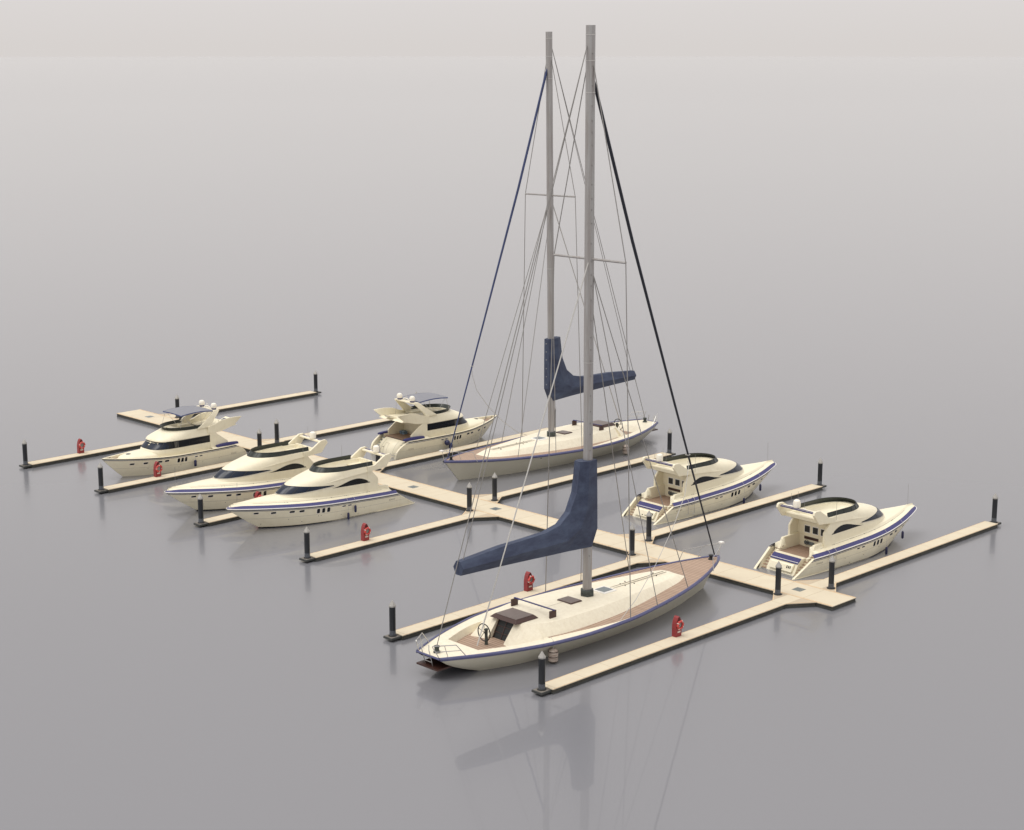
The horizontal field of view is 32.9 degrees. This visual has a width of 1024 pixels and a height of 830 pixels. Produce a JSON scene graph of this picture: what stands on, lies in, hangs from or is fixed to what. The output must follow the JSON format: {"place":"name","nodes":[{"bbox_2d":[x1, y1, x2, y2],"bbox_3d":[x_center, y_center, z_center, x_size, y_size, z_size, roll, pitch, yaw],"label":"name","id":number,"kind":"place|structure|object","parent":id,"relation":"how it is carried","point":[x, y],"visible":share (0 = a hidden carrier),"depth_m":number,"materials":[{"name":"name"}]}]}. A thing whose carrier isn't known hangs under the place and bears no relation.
{"place":"outdoors","nodes":[
{"label":"outdoors","id":0,"kind":"place"},
{"bbox_2d":[0,57,1023,829],"bbox_3d":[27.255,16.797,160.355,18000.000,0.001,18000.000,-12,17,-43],"label":"water","id":1,"kind":"structure","parent":0,"point":[830,253],"depth_m":247.13,"materials":[{"name":"grey liquid"}]},
{"bbox_2d":[22,439,28,467],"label":"piling","id":2,"kind":"object","parent":1,"relation":"in","point":[24,450],"visible":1,"depth_m":208.82,"materials":[{"name":"black metal"}]},
{"bbox_2d":[19,441,144,467],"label":"finger pier","id":3,"kind":"structure","parent":1,"relation":"on","point":[78,456],"depth_m":214.27,"materials":[{"name":"beige wood"}]},
{"bbox_2d":[77,438,84,453],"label":"life ring cabinet","id":4,"kind":"object","parent":3,"relation":"on","point":[80,445],"visible":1,"depth_m":214.74,"materials":[{"name":"red plastic"}]},
{"bbox_2d":[97,463,104,493],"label":"piling","id":5,"kind":"object","parent":1,"relation":"in","point":[100,476],"visible":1,"depth_m":197.04,"materials":[{"name":"black metal"}]},
{"bbox_2d":[94,461,231,492],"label":"finger pier","id":6,"kind":"structure","parent":1,"relation":"on","point":[161,478],"depth_m":202.82,"materials":[{"name":"beige wood"}]},
{"bbox_2d":[153,461,161,476],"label":"life ring cabinet","id":7,"kind":"object","parent":6,"relation":"on","point":[157,468],"visible":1,"depth_m":202.93,"materials":[{"name":"red plastic"}]},
{"bbox_2d":[102,400,246,475],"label":"motor yacht","id":8,"kind":"object","parent":1,"relation":"on","point":[171,446],"visible":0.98,"depth_m":208.28,"materials":[{"name":"beige plastic"}]},
{"bbox_2d":[163,442,171,448],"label":"side window","id":9,"kind":"structure","parent":8,"relation":"in","point":[170,443],"depth_m":206.50,"materials":[{"name":"black glass"}]},
{"bbox_2d":[172,441,178,447],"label":"side window","id":10,"kind":"structure","parent":8,"relation":"in","point":[173,443],"depth_m":206.90,"materials":[{"name":"black glass"}]},
{"bbox_2d":[179,440,188,446],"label":"side window","id":11,"kind":"structure","parent":8,"relation":"in","point":[184,442],"depth_m":207.71,"materials":[{"name":"black glass"}]},
{"bbox_2d":[164,435,209,449],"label":"window frame","id":12,"kind":"structure","parent":8,"relation":"in","point":[207,435],"depth_m":208.22,"materials":[{"name":"black metal"}]},
{"bbox_2d":[189,438,199,444],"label":"side window","id":13,"kind":"structure","parent":8,"relation":"in","point":[196,440],"depth_m":208.73,"materials":[{"name":"black glass"}]},
{"bbox_2d":[200,436,209,442],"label":"side window","id":14,"kind":"structure","parent":8,"relation":"in","point":[207,438],"depth_m":209.75,"materials":[{"name":"black glass"}]},
{"bbox_2d":[175,395,178,417],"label":"piling","id":15,"kind":"object","parent":1,"relation":"in","point":[176,401],"visible":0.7,"depth_m":234.96,"materials":[{"name":"black metal"}]},
{"bbox_2d":[197,494,204,526],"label":"piling","id":16,"kind":"object","parent":1,"relation":"in","point":[200,511],"visible":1,"depth_m":183.37,"materials":[{"name":"black metal"}]},
{"bbox_2d":[160,391,320,418],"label":"finger pier","id":17,"kind":"structure","parent":1,"relation":"on","point":[264,401],"depth_m":246.36,"materials":[{"name":"beige wood"}]},
{"bbox_2d":[164,431,327,510],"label":"motor yacht","id":18,"kind":"object","parent":1,"relation":"on","point":[267,469],"visible":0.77,"depth_m":191.80,"materials":[{"name":"white plastic"}]},
{"bbox_2d":[271,464,303,472],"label":"side window","id":19,"kind":"structure","parent":18,"relation":"in","point":[292,466],"depth_m":194.36,"materials":[{"name":"black glass"}]},
{"bbox_2d":[257,429,261,445],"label":"piling","id":20,"kind":"object","parent":1,"relation":"in","point":[259,437],"visible":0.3,"depth_m":213.99,"materials":[{"name":"black metal"}]},
{"bbox_2d":[274,419,278,442],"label":"piling","id":21,"kind":"object","parent":1,"relation":"in","point":[276,426],"visible":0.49,"depth_m":219.69,"materials":[{"name":"black metal"}]},
{"bbox_2d":[193,484,379,526],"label":"finger pier","id":22,"kind":"structure","parent":1,"relation":"on","point":[220,519],"depth_m":185.16,"materials":[{"name":"beige wood"}]},
{"bbox_2d":[254,491,262,497],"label":"life ring cabinet","id":23,"kind":"object","parent":22,"relation":"on","point":[257,494],"visible":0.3,"depth_m":189.17,"materials":[{"name":"red plastic"}]},
{"bbox_2d":[304,527,310,561],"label":"piling","id":24,"kind":"object","parent":1,"relation":"in","point":[306,543],"visible":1,"depth_m":170.77,"materials":[{"name":"black metal"}]},
{"bbox_2d":[313,370,317,391],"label":"piling","id":25,"kind":"object","parent":1,"relation":"in","point":[315,373],"visible":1,"depth_m":253.22,"materials":[{"name":"black metal"}]},
{"bbox_2d":[226,445,414,527],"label":"motor yacht","id":26,"kind":"object","parent":1,"relation":"on","point":[320,491],"visible":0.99,"depth_m":185.74,"materials":[{"name":"white plastic"}]},
{"bbox_2d":[336,479,368,487],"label":"side window","id":27,"kind":"structure","parent":26,"relation":"in","point":[356,481],"depth_m":187.60,"materials":[{"name":"black glass"}]},
{"bbox_2d":[256,418,394,443],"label":"finger pier","id":28,"kind":"structure","parent":1,"relation":"on","point":[351,427],"depth_m":228.86,"materials":[{"name":"beige wood"}]},
{"bbox_2d":[376,444,381,470],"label":"piling","id":29,"kind":"object","parent":1,"relation":"in","point":[377,457],"visible":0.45,"depth_m":205.93,"materials":[{"name":"black metal"}]},
{"bbox_2d":[388,600,396,640],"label":"piling","id":30,"kind":"object","parent":1,"relation":"in","point":[392,619],"visible":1,"depth_m":148.13,"materials":[{"name":"black metal"}]},
{"bbox_2d":[299,509,497,561],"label":"finger pier","id":31,"kind":"structure","parent":1,"relation":"on","point":[388,538],"depth_m":179.13,"materials":[{"name":"beige wood"}]},
{"bbox_2d":[361,523,370,540],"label":"life ring cabinet","id":32,"kind":"object","parent":31,"relation":"on","point":[365,530],"visible":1,"depth_m":176.64,"materials":[{"name":"red plastic"}]},
{"bbox_2d":[370,393,496,459],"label":"motor yacht","id":33,"kind":"object","parent":1,"relation":"on","point":[426,427],"visible":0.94,"depth_m":217.52,"materials":[{"name":"beige plastic"}]},
{"bbox_2d":[427,423,435,429],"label":"side window","id":34,"kind":"structure","parent":33,"relation":"in","point":[431,426],"depth_m":216.72,"materials":[{"name":"black glass"}]},
{"bbox_2d":[436,422,445,428],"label":"side window","id":35,"kind":"structure","parent":33,"relation":"in","point":[442,424],"depth_m":217.68,"materials":[{"name":"black glass"}]},
{"bbox_2d":[427,417,463,430],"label":"window frame","id":36,"kind":"structure","parent":33,"relation":"in","point":[461,417],"depth_m":218.08,"materials":[{"name":"black metal"}]},
{"bbox_2d":[446,420,453,426],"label":"side window","id":37,"kind":"structure","parent":33,"relation":"in","point":[448,423],"depth_m":218.64,"materials":[{"name":"black glass"}]},
{"bbox_2d":[374,428,547,472],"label":"finger pier","id":38,"kind":"structure","parent":1,"relation":"on","point":[416,459],"depth_m":214.91,"materials":[{"name":"beige wood"}]},
{"bbox_2d":[466,482,472,511],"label":"piling","id":39,"kind":"object","parent":1,"relation":"in","point":[469,495],"visible":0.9,"depth_m":187.78,"materials":[{"name":"black metal"}]},
{"bbox_2d":[117,409,855,610],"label":"pontoon","id":40,"kind":"object","parent":1,"relation":"on","point":[822,598],"visible":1,"depth_m":180.19,"materials":[{"name":"beige wood"}]},
{"bbox_2d":[491,472,497,500],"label":"piling","id":41,"kind":"object","parent":1,"relation":"in","point":[494,487],"visible":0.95,"depth_m":192.09,"materials":[{"name":"black metal"}]},
{"bbox_2d":[383,552,664,640],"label":"finger pier","id":42,"kind":"structure","parent":1,"relation":"on","point":[453,618],"depth_m":158.64,"materials":[{"name":"beige wood"}]},
{"bbox_2d":[524,571,534,591],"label":"life ring cabinet","id":43,"kind":"object","parent":42,"relation":"on","point":[529,579],"visible":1,"depth_m":160.31,"materials":[{"name":"red plastic"}]},
{"bbox_2d":[537,651,546,690],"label":"piling","id":44,"kind":"object","parent":1,"relation":"in","point":[541,673],"visible":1,"depth_m":135.68,"materials":[{"name":"black metal"}]},
{"bbox_2d":[439,32,657,479],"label":"sailboat","id":45,"kind":"object","parent":1,"relation":"on","point":[511,456],"visible":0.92,"depth_m":209.76,"materials":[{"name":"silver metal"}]},
{"bbox_2d":[623,444,627,453],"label":"fender","id":46,"kind":"object","parent":45,"relation":"hanging from","point":[624,450],"visible":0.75,"depth_m":215.58,"materials":[{"name":"plastic"}]},
{"bbox_2d":[416,25,723,671],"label":"sailboat","id":47,"kind":"object","parent":1,"relation":"on","point":[586,611],"visible":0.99,"depth_m":146.72,"materials":[{"name":"white plastic"}]},
{"bbox_2d":[548,636,557,662],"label":"fender","id":48,"kind":"object","parent":47,"relation":"hanging from","point":[553,655],"visible":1,"depth_m":142.57,"materials":[{"name":"rubber"}]},
{"bbox_2d":[472,452,675,502],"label":"finger pier","id":49,"kind":"structure","parent":1,"relation":"on","point":[543,485],"depth_m":200.96,"materials":[{"name":"beige wood"}]},
{"bbox_2d":[628,524,635,555],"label":"piling","id":50,"kind":"object","parent":1,"relation":"in","point":[632,540],"visible":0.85,"depth_m":171.46,"materials":[{"name":"black metal"}]},
{"bbox_2d":[645,511,652,541],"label":"piling","id":51,"kind":"object","parent":1,"relation":"in","point":[648,525],"visible":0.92,"depth_m":176.40,"materials":[{"name":"black metal"}]},
{"bbox_2d":[667,428,671,453],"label":"piling","id":52,"kind":"object","parent":1,"relation":"in","point":[669,444],"visible":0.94,"depth_m":214.80,"materials":[{"name":"black metal"}]},
{"bbox_2d":[531,591,815,695],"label":"finger pier","id":53,"kind":"structure","parent":1,"relation":"on","point":[628,659],"depth_m":146.56,"materials":[{"name":"beige wood"}]},
{"bbox_2d":[672,615,683,636],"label":"life ring cabinet","id":54,"kind":"object","parent":53,"relation":"on","point":[677,625],"visible":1,"depth_m":147.88,"materials":[{"name":"red plastic"}]},
{"bbox_2d":[622,453,775,524],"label":"motor yacht","id":55,"kind":"object","parent":1,"relation":"on","point":[720,484],"visible":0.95,"depth_m":189.45,"materials":[{"name":"white plastic"}]},
{"bbox_2d":[635,507,656,518],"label":"garage door","id":56,"kind":"structure","parent":55,"relation":"in","point":[643,512],"depth_m":186.69,"materials":[{"name":"white plastic"}]},
{"bbox_2d":[668,477,673,484],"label":"door window frame","id":57,"kind":"structure","parent":55,"relation":"in","point":[670,480],"depth_m":189.82,"materials":[{"name":"white"}]},
{"bbox_2d":[675,478,679,486],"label":"door window frame","id":58,"kind":"structure","parent":55,"relation":"in","point":[677,481],"depth_m":189.08,"materials":[{"name":"white"}]},
{"bbox_2d":[692,476,716,484],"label":"side window","id":59,"kind":"structure","parent":55,"relation":"in","point":[703,479],"depth_m":188.75,"materials":[{"name":"black glass"}]},
{"bbox_2d":[618,484,826,543],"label":"finger pier","id":60,"kind":"structure","parent":1,"relation":"on","point":[680,527],"depth_m":187.59,"materials":[{"name":"beige wood"}]},
{"bbox_2d":[773,561,781,595],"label":"piling","id":61,"kind":"object","parent":1,"relation":"in","point":[778,566],"visible":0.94,"depth_m":159.06,"materials":[{"name":"black metal"}]},
{"bbox_2d":[817,458,822,485],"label":"piling","id":62,"kind":"object","parent":1,"relation":"in","point":[820,467],"visible":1,"depth_m":199.06,"materials":[{"name":"black metal"}]},
{"bbox_2d":[827,555,834,589],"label":"piling","id":63,"kind":"object","parent":1,"relation":"in","point":[831,573],"visible":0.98,"depth_m":160.81,"materials":[{"name":"black metal"}]},
{"bbox_2d":[753,491,916,579],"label":"motor yacht","id":64,"kind":"object","parent":1,"relation":"on","point":[843,531],"visible":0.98,"depth_m":170.41,"materials":[{"name":"white plastic"}]},
{"bbox_2d":[769,559,794,572],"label":"garage door","id":65,"kind":"structure","parent":64,"relation":"in","point":[788,567],"depth_m":167.43,"materials":[{"name":"white"}]},
{"bbox_2d":[804,524,810,532],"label":"door window frame","id":66,"kind":"structure","parent":64,"relation":"in","point":[807,528],"depth_m":170.90,"materials":[{"name":"white"}]},
{"bbox_2d":[812,526,818,535],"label":"door window frame","id":67,"kind":"structure","parent":64,"relation":"in","point":[815,530],"depth_m":170.15,"materials":[{"name":"white"}]},
{"bbox_2d":[832,524,859,534],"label":"side window","id":68,"kind":"structure","parent":64,"relation":"in","point":[847,526],"depth_m":169.82,"materials":[{"name":"black glass"}]},
{"bbox_2d":[796,521,1000,591],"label":"finger pier","id":69,"kind":"structure","parent":1,"relation":"on","point":[867,569],"depth_m":171.74,"materials":[{"name":"beige wood"}]},
{"bbox_2d":[990,493,997,522],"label":"piling","id":70,"kind":"object","parent":1,"relation":"in","point":[994,508],"visible":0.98,"depth_m":183.54,"materials":[{"name":"black metal"}]},
{"bbox_2d":[0,0,1023,56],"label":"sky","id":71,"kind":"structure","parent":0,"point":[28,28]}
]}

